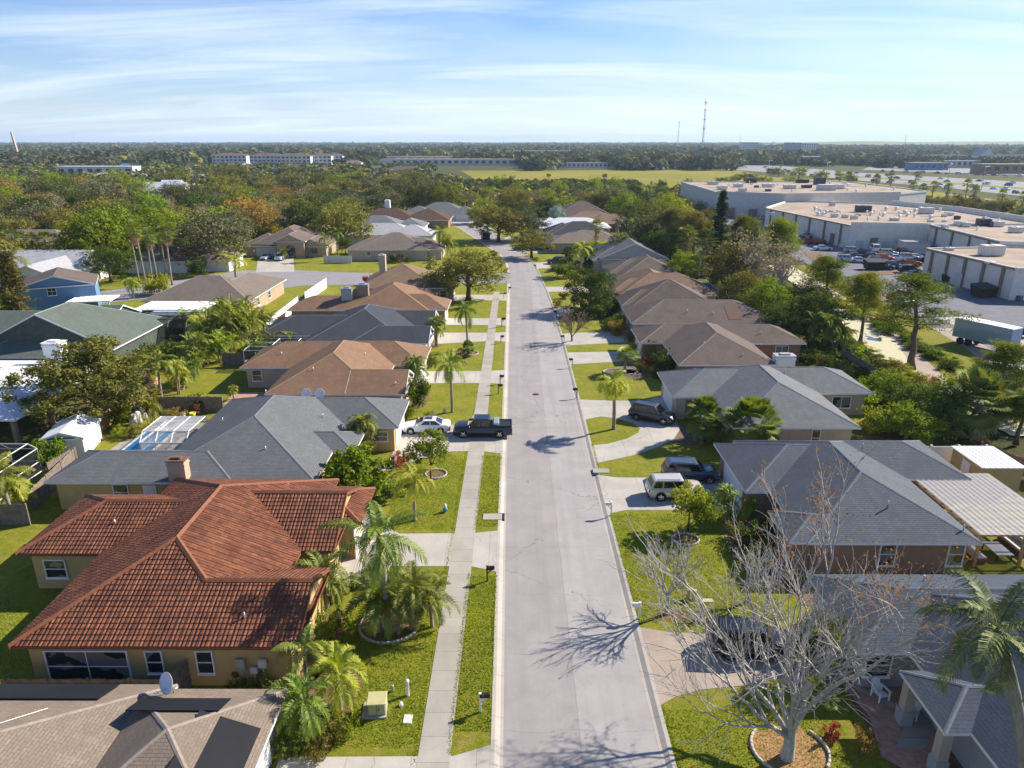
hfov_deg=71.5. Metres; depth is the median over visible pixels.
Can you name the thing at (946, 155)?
shop
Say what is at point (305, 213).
oak tree
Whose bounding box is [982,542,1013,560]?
patio table
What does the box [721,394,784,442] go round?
sabal palm
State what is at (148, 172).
woods
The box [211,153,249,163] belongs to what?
apartment block
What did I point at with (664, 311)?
house
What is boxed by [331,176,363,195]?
oak tree
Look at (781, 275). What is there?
thin tree
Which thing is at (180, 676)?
fence
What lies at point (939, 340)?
ground patch
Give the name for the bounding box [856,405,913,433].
shrub
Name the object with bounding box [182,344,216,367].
areca palm
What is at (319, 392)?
satellite dish
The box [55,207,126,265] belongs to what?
tree
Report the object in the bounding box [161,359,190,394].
palm
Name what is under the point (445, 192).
tree
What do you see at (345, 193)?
oak tree
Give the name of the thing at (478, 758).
driveway
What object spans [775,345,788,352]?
window
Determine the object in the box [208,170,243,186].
oak tree
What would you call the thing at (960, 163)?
shop
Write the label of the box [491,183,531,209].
oak tree
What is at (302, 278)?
road
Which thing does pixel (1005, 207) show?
oak tree
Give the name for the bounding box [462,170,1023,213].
field
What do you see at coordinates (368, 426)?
palm
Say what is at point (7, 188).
tree
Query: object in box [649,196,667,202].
tree
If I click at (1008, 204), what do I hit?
oak tree
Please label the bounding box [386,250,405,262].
shrub
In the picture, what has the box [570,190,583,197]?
oak tree
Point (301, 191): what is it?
bare tree
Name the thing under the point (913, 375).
shrub
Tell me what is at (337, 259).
fence
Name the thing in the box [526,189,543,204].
oak tree
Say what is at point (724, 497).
palm
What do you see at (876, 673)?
window
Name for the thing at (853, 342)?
shrub
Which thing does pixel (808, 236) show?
pickup truck
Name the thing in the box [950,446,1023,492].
garden shed
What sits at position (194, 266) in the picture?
shrub
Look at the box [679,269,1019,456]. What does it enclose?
ground patch
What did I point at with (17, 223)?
oak tree
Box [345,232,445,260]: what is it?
house
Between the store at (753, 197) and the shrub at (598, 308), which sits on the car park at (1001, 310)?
the store at (753, 197)
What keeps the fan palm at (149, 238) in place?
on the lawn at (18, 578)
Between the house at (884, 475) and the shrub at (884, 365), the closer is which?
the house at (884, 475)
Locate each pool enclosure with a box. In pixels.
[0,443,42,499]
[137,312,200,343]
[139,416,207,449]
[243,338,306,362]
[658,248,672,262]
[701,283,734,299]
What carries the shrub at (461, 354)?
on the lawn at (18, 578)
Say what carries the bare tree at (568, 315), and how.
on the lawn at (646, 464)
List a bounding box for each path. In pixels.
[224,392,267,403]
[769,265,1023,435]
[843,685,936,767]
[845,682,896,708]
[897,710,933,748]
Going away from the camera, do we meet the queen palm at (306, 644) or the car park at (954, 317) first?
the queen palm at (306, 644)
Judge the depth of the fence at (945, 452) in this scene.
64.18 m
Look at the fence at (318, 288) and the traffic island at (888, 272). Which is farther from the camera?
the traffic island at (888, 272)
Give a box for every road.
[100,270,508,302]
[453,224,662,767]
[721,165,1023,195]
[857,176,1023,188]
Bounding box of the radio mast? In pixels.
[702,100,707,146]
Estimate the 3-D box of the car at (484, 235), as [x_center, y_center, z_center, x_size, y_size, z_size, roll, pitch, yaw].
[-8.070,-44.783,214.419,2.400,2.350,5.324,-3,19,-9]
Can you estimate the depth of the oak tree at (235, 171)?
406.02 m
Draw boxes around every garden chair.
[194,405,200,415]
[870,676,891,703]
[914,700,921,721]
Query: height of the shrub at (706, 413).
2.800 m
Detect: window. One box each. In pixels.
[42,559,69,579]
[43,650,132,678]
[46,288,57,295]
[111,484,128,493]
[143,650,165,675]
[194,650,216,675]
[251,370,263,381]
[310,247,317,253]
[372,431,388,441]
[440,290,446,297]
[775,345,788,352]
[810,429,820,439]
[831,396,851,408]
[861,655,893,678]
[877,545,897,566]
[944,545,966,566]
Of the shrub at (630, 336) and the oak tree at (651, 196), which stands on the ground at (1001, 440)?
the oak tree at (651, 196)
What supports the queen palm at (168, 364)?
on the lawn at (18, 578)
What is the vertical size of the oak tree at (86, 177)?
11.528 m
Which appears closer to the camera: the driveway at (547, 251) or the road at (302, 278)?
the road at (302, 278)
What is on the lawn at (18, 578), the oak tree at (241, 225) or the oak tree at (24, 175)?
the oak tree at (241, 225)
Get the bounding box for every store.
[386,156,457,158]
[391,159,517,165]
[508,150,570,152]
[556,162,607,167]
[680,178,926,216]
[764,200,1023,248]
[922,244,1023,299]
[928,218,1023,247]
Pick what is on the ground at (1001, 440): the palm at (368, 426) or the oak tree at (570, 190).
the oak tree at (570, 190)
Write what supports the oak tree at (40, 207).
on the ground at (1001, 440)
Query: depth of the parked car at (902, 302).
127.34 m
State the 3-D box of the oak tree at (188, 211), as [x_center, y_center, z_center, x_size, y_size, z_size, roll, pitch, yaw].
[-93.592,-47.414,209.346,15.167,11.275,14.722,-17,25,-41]
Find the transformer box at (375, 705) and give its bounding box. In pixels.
[361,691,387,719]
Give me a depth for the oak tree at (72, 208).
228.39 m
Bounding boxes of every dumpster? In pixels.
[863,258,885,268]
[942,274,949,281]
[970,282,998,296]
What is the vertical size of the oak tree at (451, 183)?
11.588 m
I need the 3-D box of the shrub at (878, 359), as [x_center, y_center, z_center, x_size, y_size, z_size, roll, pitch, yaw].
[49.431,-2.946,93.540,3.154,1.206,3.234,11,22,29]
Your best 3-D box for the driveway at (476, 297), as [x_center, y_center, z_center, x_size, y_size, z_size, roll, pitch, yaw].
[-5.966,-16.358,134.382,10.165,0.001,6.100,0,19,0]
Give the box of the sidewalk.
[416,292,499,767]
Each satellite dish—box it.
[154,672,173,694]
[301,388,310,396]
[314,388,324,396]
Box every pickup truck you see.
[453,414,511,437]
[800,235,813,241]
[804,237,826,243]
[856,252,874,257]
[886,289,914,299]
[892,247,913,252]
[894,257,921,266]
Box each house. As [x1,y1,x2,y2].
[0,250,111,286]
[0,301,162,365]
[0,339,113,442]
[0,684,288,767]
[5,229,66,248]
[7,478,375,685]
[18,267,101,310]
[44,389,409,508]
[121,244,245,272]
[140,272,286,310]
[142,182,189,194]
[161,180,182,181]
[239,340,430,398]
[243,225,339,257]
[257,304,438,345]
[287,282,451,323]
[344,160,363,164]
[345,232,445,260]
[347,223,436,242]
[349,216,428,231]
[362,199,453,227]
[364,254,455,301]
[377,158,394,162]
[390,166,422,172]
[406,202,478,220]
[533,217,611,236]
[542,221,610,243]
[550,230,617,252]
[555,201,608,217]
[564,211,626,225]
[590,237,668,271]
[603,254,683,281]
[606,268,716,302]
[615,279,709,316]
[621,299,780,339]
[630,322,806,369]
[657,365,873,442]
[713,440,982,573]
[806,574,1023,767]
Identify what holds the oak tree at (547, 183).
on the ground at (1001, 440)
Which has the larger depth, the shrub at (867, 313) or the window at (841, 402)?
the shrub at (867, 313)
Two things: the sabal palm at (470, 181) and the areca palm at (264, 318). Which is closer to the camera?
the areca palm at (264, 318)
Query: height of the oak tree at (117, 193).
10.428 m
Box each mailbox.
[478,692,489,712]
[486,565,494,581]
[605,501,612,515]
[632,601,641,618]
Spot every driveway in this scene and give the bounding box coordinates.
[256,259,293,271]
[276,745,490,767]
[336,524,496,585]
[378,425,500,470]
[424,370,503,383]
[438,332,504,343]
[446,318,505,325]
[452,221,482,223]
[454,294,506,300]
[503,237,530,240]
[520,249,552,252]
[534,262,567,268]
[546,287,587,291]
[555,306,595,316]
[563,330,627,345]
[568,346,638,363]
[580,396,679,462]
[600,475,738,512]
[640,627,842,704]
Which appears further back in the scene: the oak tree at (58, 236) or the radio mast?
the radio mast
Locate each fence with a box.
[0,503,30,525]
[1,677,159,683]
[29,447,75,510]
[45,446,77,471]
[99,408,112,433]
[131,396,222,411]
[132,377,162,396]
[169,659,191,688]
[221,352,254,365]
[265,296,297,324]
[304,277,326,297]
[323,255,351,262]
[609,225,628,231]
[842,348,969,432]
[928,445,987,462]
[981,442,1023,475]
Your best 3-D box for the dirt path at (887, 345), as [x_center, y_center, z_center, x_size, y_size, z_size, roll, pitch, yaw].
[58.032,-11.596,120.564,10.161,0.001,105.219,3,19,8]
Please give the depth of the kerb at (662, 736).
46.24 m
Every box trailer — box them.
[952,317,1023,351]
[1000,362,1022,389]
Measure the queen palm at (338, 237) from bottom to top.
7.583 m
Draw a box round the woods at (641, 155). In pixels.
[0,141,1023,170]
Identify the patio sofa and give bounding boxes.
[966,545,986,562]
[997,537,1022,554]
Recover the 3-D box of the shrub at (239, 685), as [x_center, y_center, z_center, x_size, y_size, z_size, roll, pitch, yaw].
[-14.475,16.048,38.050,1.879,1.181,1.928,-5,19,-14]
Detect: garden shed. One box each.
[38,413,101,456]
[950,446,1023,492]
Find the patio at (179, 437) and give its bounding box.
[110,423,204,449]
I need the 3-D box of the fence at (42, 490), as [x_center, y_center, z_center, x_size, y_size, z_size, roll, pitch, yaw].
[-38.794,7.923,60.309,0.110,1.880,8.371,-3,19,-8]
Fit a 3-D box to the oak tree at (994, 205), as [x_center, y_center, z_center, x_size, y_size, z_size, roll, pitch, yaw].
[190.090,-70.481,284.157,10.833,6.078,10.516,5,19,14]
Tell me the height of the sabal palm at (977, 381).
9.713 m
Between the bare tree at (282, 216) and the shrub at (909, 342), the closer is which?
the shrub at (909, 342)
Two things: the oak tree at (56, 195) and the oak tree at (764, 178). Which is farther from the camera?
the oak tree at (764, 178)
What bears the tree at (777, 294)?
on the lawn at (646, 464)
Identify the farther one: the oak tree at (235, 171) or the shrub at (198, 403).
the oak tree at (235, 171)
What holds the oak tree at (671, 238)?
on the lawn at (646, 464)
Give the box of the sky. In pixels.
[0,0,1023,141]
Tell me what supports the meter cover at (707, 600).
on the lawn at (646, 464)
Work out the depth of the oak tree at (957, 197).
313.35 m
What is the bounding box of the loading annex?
[897,239,937,253]
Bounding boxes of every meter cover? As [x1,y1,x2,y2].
[403,714,412,723]
[703,598,713,601]
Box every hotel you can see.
[740,142,758,149]
[783,143,800,149]
[801,143,818,152]
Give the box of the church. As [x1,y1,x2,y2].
[971,148,994,157]
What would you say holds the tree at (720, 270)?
on the lawn at (646, 464)
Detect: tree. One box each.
[0,172,27,182]
[0,177,20,186]
[0,179,24,195]
[0,185,21,194]
[0,187,27,204]
[0,190,56,220]
[0,195,16,217]
[0,213,11,231]
[0,214,43,231]
[0,231,28,249]
[0,249,37,310]
[0,333,161,421]
[2,192,36,212]
[7,172,32,181]
[9,200,53,228]
[14,184,29,197]
[21,175,52,187]
[26,188,60,200]
[27,177,73,197]
[29,205,80,228]
[30,233,69,249]
[37,193,68,208]
[38,167,64,182]
[38,191,64,203]
[42,190,66,209]
[46,175,81,186]
[52,201,87,222]
[52,214,94,230]
[54,223,98,249]
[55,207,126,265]
[57,179,75,193]
[58,170,79,180]
[62,186,105,211]
[62,187,86,204]
[63,179,106,196]
[71,200,147,271]
[71,203,104,219]
[74,174,95,179]
[76,244,137,281]
[78,191,130,212]
[81,173,128,199]
[95,187,126,201]
[99,167,131,189]
[100,197,147,214]
[108,201,172,253]
[121,193,147,207]
[126,176,154,195]
[132,187,171,214]
[138,205,197,250]
[151,179,190,198]
[154,166,191,183]
[154,211,252,262]
[156,191,175,208]
[157,206,183,220]
[161,186,191,201]
[171,189,202,206]
[172,203,212,223]
[179,190,217,212]
[184,181,204,192]
[187,217,236,243]
[191,200,211,212]
[195,182,222,199]
[198,177,238,198]
[199,191,227,207]
[203,204,246,221]
[203,238,242,250]
[206,166,238,178]
[206,204,258,237]
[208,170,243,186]
[213,198,252,216]
[215,216,254,249]
[218,160,254,182]
[219,185,256,211]
[223,191,277,225]
[229,181,249,189]
[232,185,261,194]
[246,174,272,186]
[246,188,282,205]
[247,206,282,233]
[252,179,270,189]
[255,177,281,191]
[259,198,292,216]
[265,185,292,197]
[268,189,293,204]
[268,200,295,222]
[271,170,312,193]
[272,162,308,178]
[273,169,301,183]
[275,192,336,230]
[277,195,318,221]
[287,182,320,195]
[287,189,331,206]
[295,186,311,197]
[306,167,337,184]
[306,199,376,243]
[310,191,337,204]
[311,179,342,196]
[318,440,394,499]
[319,189,339,197]
[323,173,350,185]
[324,198,359,222]
[330,195,364,207]
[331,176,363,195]
[334,188,356,201]
[334,235,354,253]
[341,168,367,180]
[348,192,368,204]
[358,176,379,183]
[358,177,377,188]
[362,188,406,209]
[363,181,397,202]
[379,170,416,187]
[389,179,419,199]
[398,168,429,180]
[399,186,426,206]
[400,178,440,206]
[404,427,449,478]
[414,176,441,203]
[419,245,510,300]
[431,181,467,205]
[434,176,464,190]
[456,191,478,205]
[464,178,479,186]
[466,204,488,219]
[468,202,526,241]
[469,191,481,202]
[472,183,487,190]
[475,197,491,206]
[479,187,494,197]
[486,179,503,189]
[489,175,503,183]
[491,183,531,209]
[499,206,551,235]
[500,174,517,186]
[505,198,538,215]
[507,183,526,193]
[509,229,556,257]
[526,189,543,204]
[529,180,540,186]
[532,195,555,205]
[535,187,556,199]
[537,177,559,188]
[540,196,564,215]
[548,180,568,193]
[550,301,593,340]
[559,177,568,182]
[559,196,574,205]
[561,181,573,188]
[563,262,617,304]
[565,187,582,192]
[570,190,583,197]
[572,182,583,189]
[572,189,595,199]
[574,188,608,209]
[583,190,618,211]
[586,175,604,188]
[586,186,601,192]
[602,442,1023,767]
[604,191,640,216]
[608,176,622,184]
[608,187,630,197]
[608,231,647,243]
[611,196,657,231]
[617,206,682,248]
[626,202,656,236]
[628,182,642,193]
[628,530,710,615]
[632,226,663,247]
[636,188,650,198]
[639,225,689,257]
[645,193,662,200]
[646,198,681,227]
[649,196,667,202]
[653,190,696,223]
[654,186,664,194]
[655,179,667,186]
[655,204,698,243]
[666,248,706,279]
[670,209,714,259]
[670,479,711,530]
[677,233,700,250]
[678,196,694,207]
[681,489,726,533]
[691,200,709,211]
[692,205,726,251]
[698,240,755,287]
[704,190,732,275]
[706,540,782,603]
[709,265,768,307]
[714,177,736,180]
[723,211,765,278]
[723,223,787,281]
[728,172,761,180]
[736,276,801,321]
[754,234,809,287]
[757,176,773,180]
[758,215,806,286]
[758,300,810,335]
[764,280,831,314]
[770,167,787,176]
[778,285,853,338]
[781,176,796,180]
[789,166,811,178]
[796,252,855,300]
[796,606,852,682]
[812,170,831,180]
[832,171,847,180]
[834,270,892,341]
[845,173,857,181]
[847,270,983,369]
[857,366,929,403]
[867,399,953,441]
[884,379,946,422]
[907,380,984,435]
[925,195,943,203]
[927,197,950,204]
[935,195,960,205]
[945,193,964,203]
[949,197,975,207]
[959,196,983,207]
[968,338,1023,405]
[972,198,990,208]
[973,200,1002,211]
[982,198,1005,211]
[984,387,1023,445]
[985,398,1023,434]
[990,198,1018,212]
[992,376,1023,422]
[998,199,1023,212]
[1008,206,1023,215]
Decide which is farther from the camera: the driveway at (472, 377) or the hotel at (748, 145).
the hotel at (748, 145)
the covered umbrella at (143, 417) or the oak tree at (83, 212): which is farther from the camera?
the oak tree at (83, 212)
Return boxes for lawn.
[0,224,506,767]
[486,222,1023,767]
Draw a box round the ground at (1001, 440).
[1,142,1023,497]
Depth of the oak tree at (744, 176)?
507.31 m
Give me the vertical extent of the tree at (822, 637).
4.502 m
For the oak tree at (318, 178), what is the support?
on the ground at (1001, 440)
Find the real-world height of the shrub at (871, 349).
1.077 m
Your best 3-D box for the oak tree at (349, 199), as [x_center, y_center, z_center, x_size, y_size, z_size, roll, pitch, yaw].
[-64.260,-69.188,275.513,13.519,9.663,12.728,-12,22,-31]
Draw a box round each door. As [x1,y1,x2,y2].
[58,441,69,454]
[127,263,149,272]
[142,485,156,493]
[256,247,275,256]
[257,740,271,767]
[353,515,369,558]
[395,417,403,447]
[456,215,472,220]
[635,339,641,357]
[662,384,672,410]
[684,400,695,418]
[722,462,742,505]
[726,208,734,215]
[748,209,756,216]
[811,592,851,678]
[829,233,833,244]
[855,240,863,248]
[869,238,877,245]
[882,241,889,247]
[953,272,961,285]
[960,459,970,473]
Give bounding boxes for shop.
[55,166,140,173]
[762,150,784,151]
[800,156,822,158]
[904,162,948,169]
[922,155,967,157]
[930,160,979,167]
[969,163,1023,173]
[994,155,1023,157]
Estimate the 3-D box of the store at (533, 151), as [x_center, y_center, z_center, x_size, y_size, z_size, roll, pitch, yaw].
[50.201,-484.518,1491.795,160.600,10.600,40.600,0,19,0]
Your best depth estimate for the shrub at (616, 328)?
107.72 m
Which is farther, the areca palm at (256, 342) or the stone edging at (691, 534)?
the areca palm at (256, 342)
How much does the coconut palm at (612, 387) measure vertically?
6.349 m
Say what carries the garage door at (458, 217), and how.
in the house at (459, 213)
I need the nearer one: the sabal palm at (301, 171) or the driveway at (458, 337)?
the driveway at (458, 337)
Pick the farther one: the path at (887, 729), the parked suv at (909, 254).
the parked suv at (909, 254)
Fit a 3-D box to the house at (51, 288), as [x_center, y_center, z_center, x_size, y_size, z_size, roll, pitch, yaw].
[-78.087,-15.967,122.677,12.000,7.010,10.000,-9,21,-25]
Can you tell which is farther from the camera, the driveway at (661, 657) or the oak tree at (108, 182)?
the oak tree at (108, 182)
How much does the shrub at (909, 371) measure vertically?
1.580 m
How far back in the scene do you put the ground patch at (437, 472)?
63.11 m
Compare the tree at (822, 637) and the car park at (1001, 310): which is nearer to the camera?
the tree at (822, 637)
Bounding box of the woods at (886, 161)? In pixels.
[726,150,1023,168]
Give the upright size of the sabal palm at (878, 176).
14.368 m
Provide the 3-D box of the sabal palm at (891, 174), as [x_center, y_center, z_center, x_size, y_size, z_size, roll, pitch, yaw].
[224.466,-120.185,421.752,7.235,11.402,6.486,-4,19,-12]
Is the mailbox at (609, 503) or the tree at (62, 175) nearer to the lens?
the mailbox at (609, 503)
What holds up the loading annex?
on the ground at (1001, 440)
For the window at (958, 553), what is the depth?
47.99 m
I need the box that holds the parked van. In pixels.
[868,243,879,251]
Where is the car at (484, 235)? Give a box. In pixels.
[481,231,489,239]
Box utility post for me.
[405,679,409,696]
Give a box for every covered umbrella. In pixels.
[128,413,136,425]
[133,411,141,423]
[139,407,146,419]
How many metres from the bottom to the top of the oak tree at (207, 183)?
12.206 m
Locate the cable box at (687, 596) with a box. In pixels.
[686,588,690,599]
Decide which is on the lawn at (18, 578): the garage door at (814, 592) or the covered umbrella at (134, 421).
the covered umbrella at (134, 421)
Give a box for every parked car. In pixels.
[259,253,272,259]
[402,416,450,434]
[813,245,832,250]
[849,252,858,256]
[849,256,862,262]
[889,254,903,258]
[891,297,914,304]
[902,270,925,275]
[912,253,924,259]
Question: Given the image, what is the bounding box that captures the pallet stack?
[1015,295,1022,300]
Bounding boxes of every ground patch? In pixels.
[0,376,125,501]
[294,665,361,732]
[300,612,343,681]
[360,610,414,641]
[378,479,397,495]
[411,395,429,407]
[426,470,445,478]
[430,341,441,348]
[604,369,634,373]
[619,361,647,379]
[653,609,700,621]
[671,426,706,444]
[673,534,697,543]
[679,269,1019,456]
[723,519,783,585]
[747,726,830,767]
[780,580,962,767]
[791,265,1023,424]
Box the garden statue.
[443,504,447,512]
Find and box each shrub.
[31,434,65,464]
[105,404,132,427]
[110,425,125,436]
[116,368,155,388]
[123,423,141,437]
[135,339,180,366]
[137,272,171,292]
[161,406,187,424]
[175,248,196,264]
[181,392,209,411]
[184,255,208,275]
[224,671,257,688]
[245,671,290,691]
[270,728,304,762]
[300,729,328,765]
[304,715,345,753]
[313,607,337,641]
[315,604,327,626]
[327,573,349,598]
[328,605,350,628]
[329,706,360,739]
[346,572,358,593]
[359,561,379,584]
[365,473,404,501]
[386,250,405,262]
[389,450,406,467]
[402,446,411,460]
[404,404,414,418]
[405,375,430,407]
[423,410,432,415]
[427,353,436,366]
[456,347,468,356]
[549,263,560,270]
[552,261,577,278]
[552,299,562,306]
[558,292,569,298]
[563,300,593,316]
[583,282,606,290]
[583,299,617,318]
[596,298,619,313]
[597,316,625,330]
[606,318,627,336]
[613,313,625,324]
[623,330,634,341]
[628,343,636,350]
[633,361,648,371]
[641,357,655,365]
[648,366,663,378]
[649,347,677,370]
[693,400,712,420]
[710,426,729,442]
[724,518,746,542]
[736,518,773,551]
[745,543,774,569]
[755,514,775,535]
[784,637,814,658]
[798,348,822,362]
[813,353,840,366]
[820,360,845,369]
[822,720,841,743]
[825,362,854,374]
[839,302,857,312]
[846,342,866,348]
[851,309,873,318]
[851,338,867,343]
[853,723,881,756]
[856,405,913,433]
[858,345,881,352]
[860,383,885,407]
[863,352,885,359]
[865,314,874,321]
[871,318,888,326]
[875,356,899,363]
[876,321,898,333]
[876,360,910,373]
[884,360,913,372]
[898,333,921,340]
[900,336,922,342]
[902,340,925,347]
[902,369,922,377]
[904,341,936,351]
[907,374,941,386]
[908,371,929,383]
[921,346,951,357]
[922,351,945,359]
[937,355,962,364]
[937,359,964,368]
[938,370,980,398]
[953,365,971,371]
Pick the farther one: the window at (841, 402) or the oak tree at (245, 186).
the oak tree at (245, 186)
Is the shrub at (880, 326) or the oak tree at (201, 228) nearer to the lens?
the shrub at (880, 326)
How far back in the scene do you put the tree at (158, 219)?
163.58 m
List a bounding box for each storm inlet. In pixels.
[483,514,501,519]
[592,468,608,472]
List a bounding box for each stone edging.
[358,607,419,644]
[425,468,446,478]
[603,368,637,374]
[671,532,699,545]
[749,728,772,767]
[809,730,830,767]
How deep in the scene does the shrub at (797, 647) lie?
39.95 m
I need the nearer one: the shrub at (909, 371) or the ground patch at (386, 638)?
the ground patch at (386, 638)
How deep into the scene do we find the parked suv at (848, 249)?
187.23 m
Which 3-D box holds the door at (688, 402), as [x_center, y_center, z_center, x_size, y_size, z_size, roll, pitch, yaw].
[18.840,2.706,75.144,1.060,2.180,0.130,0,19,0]
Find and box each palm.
[0,451,35,503]
[0,474,38,504]
[2,227,22,245]
[10,230,34,249]
[10,247,31,271]
[21,231,40,249]
[32,230,55,246]
[120,225,139,281]
[121,277,140,298]
[122,218,146,287]
[133,182,145,197]
[134,392,164,427]
[138,227,158,291]
[140,224,154,279]
[140,350,177,396]
[152,232,167,276]
[157,223,176,284]
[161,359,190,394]
[174,368,193,388]
[175,306,196,325]
[178,327,218,363]
[178,356,206,382]
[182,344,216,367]
[184,307,231,339]
[195,304,251,350]
[198,294,240,335]
[204,328,243,362]
[212,299,272,352]
[216,253,248,276]
[223,293,258,312]
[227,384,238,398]
[240,333,270,358]
[247,327,281,345]
[250,305,277,331]
[264,671,333,746]
[269,624,328,691]
[277,331,296,341]
[279,247,287,259]
[293,547,349,607]
[296,168,304,176]
[302,640,367,718]
[315,500,428,634]
[316,231,332,255]
[328,227,343,255]
[341,571,412,640]
[345,412,378,449]
[373,560,460,634]
[391,462,437,521]
[400,354,428,385]
[424,315,446,346]
[429,225,448,244]
[434,348,468,412]
[438,232,458,254]
[451,299,479,339]
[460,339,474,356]
[467,179,473,190]
[547,205,565,218]
[571,240,593,268]
[588,218,603,241]
[595,369,629,429]
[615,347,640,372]
[627,217,638,231]
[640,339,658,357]
[674,223,698,265]
[683,393,726,444]
[689,230,719,277]
[713,482,740,522]
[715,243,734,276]
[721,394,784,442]
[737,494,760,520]
[798,309,860,352]
[843,171,853,181]
[872,174,881,184]
[887,172,895,185]
[908,180,917,188]
[912,171,922,180]
[916,568,1023,767]
[917,183,928,190]
[929,180,937,199]
[935,364,1020,443]
[943,182,952,194]
[963,177,973,198]
[970,184,981,197]
[997,188,1008,211]
[1019,191,1023,206]
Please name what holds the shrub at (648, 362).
on the lawn at (646, 464)
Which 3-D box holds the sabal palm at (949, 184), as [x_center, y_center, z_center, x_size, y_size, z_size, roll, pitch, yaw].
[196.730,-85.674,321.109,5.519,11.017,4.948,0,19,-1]
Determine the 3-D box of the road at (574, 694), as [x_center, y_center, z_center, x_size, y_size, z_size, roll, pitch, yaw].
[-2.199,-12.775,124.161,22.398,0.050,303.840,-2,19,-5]
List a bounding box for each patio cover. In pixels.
[65,295,119,304]
[135,301,216,310]
[153,311,190,311]
[913,473,1023,566]
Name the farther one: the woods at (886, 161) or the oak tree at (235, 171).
the woods at (886, 161)
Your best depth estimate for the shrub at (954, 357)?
94.30 m
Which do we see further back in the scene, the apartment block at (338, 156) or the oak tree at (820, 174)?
the apartment block at (338, 156)
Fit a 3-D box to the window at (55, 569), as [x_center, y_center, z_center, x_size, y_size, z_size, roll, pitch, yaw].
[-29.764,12.086,46.362,1.500,1.440,0.180,0,19,0]
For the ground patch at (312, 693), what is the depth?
37.75 m
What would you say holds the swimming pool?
on the patio at (179, 437)
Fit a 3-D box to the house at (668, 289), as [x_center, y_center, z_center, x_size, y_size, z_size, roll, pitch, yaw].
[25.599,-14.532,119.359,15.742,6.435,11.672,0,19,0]
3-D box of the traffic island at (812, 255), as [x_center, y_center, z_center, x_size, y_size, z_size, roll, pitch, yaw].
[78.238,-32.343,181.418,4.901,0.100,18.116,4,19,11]
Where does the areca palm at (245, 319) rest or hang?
on the lawn at (18, 578)
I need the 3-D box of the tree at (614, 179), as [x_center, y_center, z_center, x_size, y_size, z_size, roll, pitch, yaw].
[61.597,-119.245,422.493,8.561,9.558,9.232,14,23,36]
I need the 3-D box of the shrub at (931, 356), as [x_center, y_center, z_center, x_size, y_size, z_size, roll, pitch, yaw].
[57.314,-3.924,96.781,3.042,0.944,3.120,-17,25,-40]
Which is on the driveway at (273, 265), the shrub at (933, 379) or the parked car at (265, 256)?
the parked car at (265, 256)
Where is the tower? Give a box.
[10,131,17,151]
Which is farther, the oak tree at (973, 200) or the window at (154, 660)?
the oak tree at (973, 200)
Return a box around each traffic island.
[804,252,823,260]
[862,271,898,274]
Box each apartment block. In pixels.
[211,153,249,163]
[249,153,281,163]
[276,153,313,163]
[313,153,333,164]
[331,153,344,163]
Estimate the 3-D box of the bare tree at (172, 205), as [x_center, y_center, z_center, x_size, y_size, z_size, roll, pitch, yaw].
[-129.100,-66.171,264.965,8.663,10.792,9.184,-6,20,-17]
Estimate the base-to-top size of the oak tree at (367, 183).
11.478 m
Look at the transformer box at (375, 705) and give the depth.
36.32 m
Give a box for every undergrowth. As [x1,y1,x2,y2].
[0,180,716,268]
[707,255,957,445]
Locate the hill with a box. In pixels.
[762,141,1023,144]
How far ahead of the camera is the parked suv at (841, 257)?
173.88 m
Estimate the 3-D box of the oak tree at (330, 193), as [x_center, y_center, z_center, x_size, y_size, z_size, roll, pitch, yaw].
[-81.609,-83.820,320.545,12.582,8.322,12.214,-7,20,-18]
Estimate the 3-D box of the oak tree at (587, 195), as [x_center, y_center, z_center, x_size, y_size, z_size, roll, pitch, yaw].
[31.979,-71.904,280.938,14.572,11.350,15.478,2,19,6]
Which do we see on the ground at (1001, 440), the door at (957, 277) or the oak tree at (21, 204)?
the oak tree at (21, 204)
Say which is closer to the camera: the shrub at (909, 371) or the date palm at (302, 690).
the date palm at (302, 690)
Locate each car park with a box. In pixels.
[695,207,1023,363]
[863,166,1023,174]
[892,328,1018,423]
[936,312,1023,344]
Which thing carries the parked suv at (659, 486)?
on the driveway at (622, 493)
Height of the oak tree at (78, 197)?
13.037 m
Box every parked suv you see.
[274,251,286,260]
[547,256,566,263]
[628,399,676,425]
[645,472,706,501]
[661,456,719,483]
[707,615,797,662]
[836,253,852,261]
[843,246,857,253]
[856,248,875,253]
[867,255,886,259]
[875,253,894,259]
[876,262,894,269]
[878,248,898,254]
[884,260,899,267]
[897,264,921,271]
[898,252,919,260]
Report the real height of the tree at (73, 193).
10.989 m
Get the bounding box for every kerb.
[452,224,509,767]
[484,224,676,767]
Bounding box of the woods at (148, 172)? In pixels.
[0,161,638,197]
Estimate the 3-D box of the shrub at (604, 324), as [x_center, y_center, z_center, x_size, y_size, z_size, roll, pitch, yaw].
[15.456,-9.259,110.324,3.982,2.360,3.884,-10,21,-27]
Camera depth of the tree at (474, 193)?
327.31 m
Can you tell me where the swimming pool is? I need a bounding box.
[122,432,174,449]
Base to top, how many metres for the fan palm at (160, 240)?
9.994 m
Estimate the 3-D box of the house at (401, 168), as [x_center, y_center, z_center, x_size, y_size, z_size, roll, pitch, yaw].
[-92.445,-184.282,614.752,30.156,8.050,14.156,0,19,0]
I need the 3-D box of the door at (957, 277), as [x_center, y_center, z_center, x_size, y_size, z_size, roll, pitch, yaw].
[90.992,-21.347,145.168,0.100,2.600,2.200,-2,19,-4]

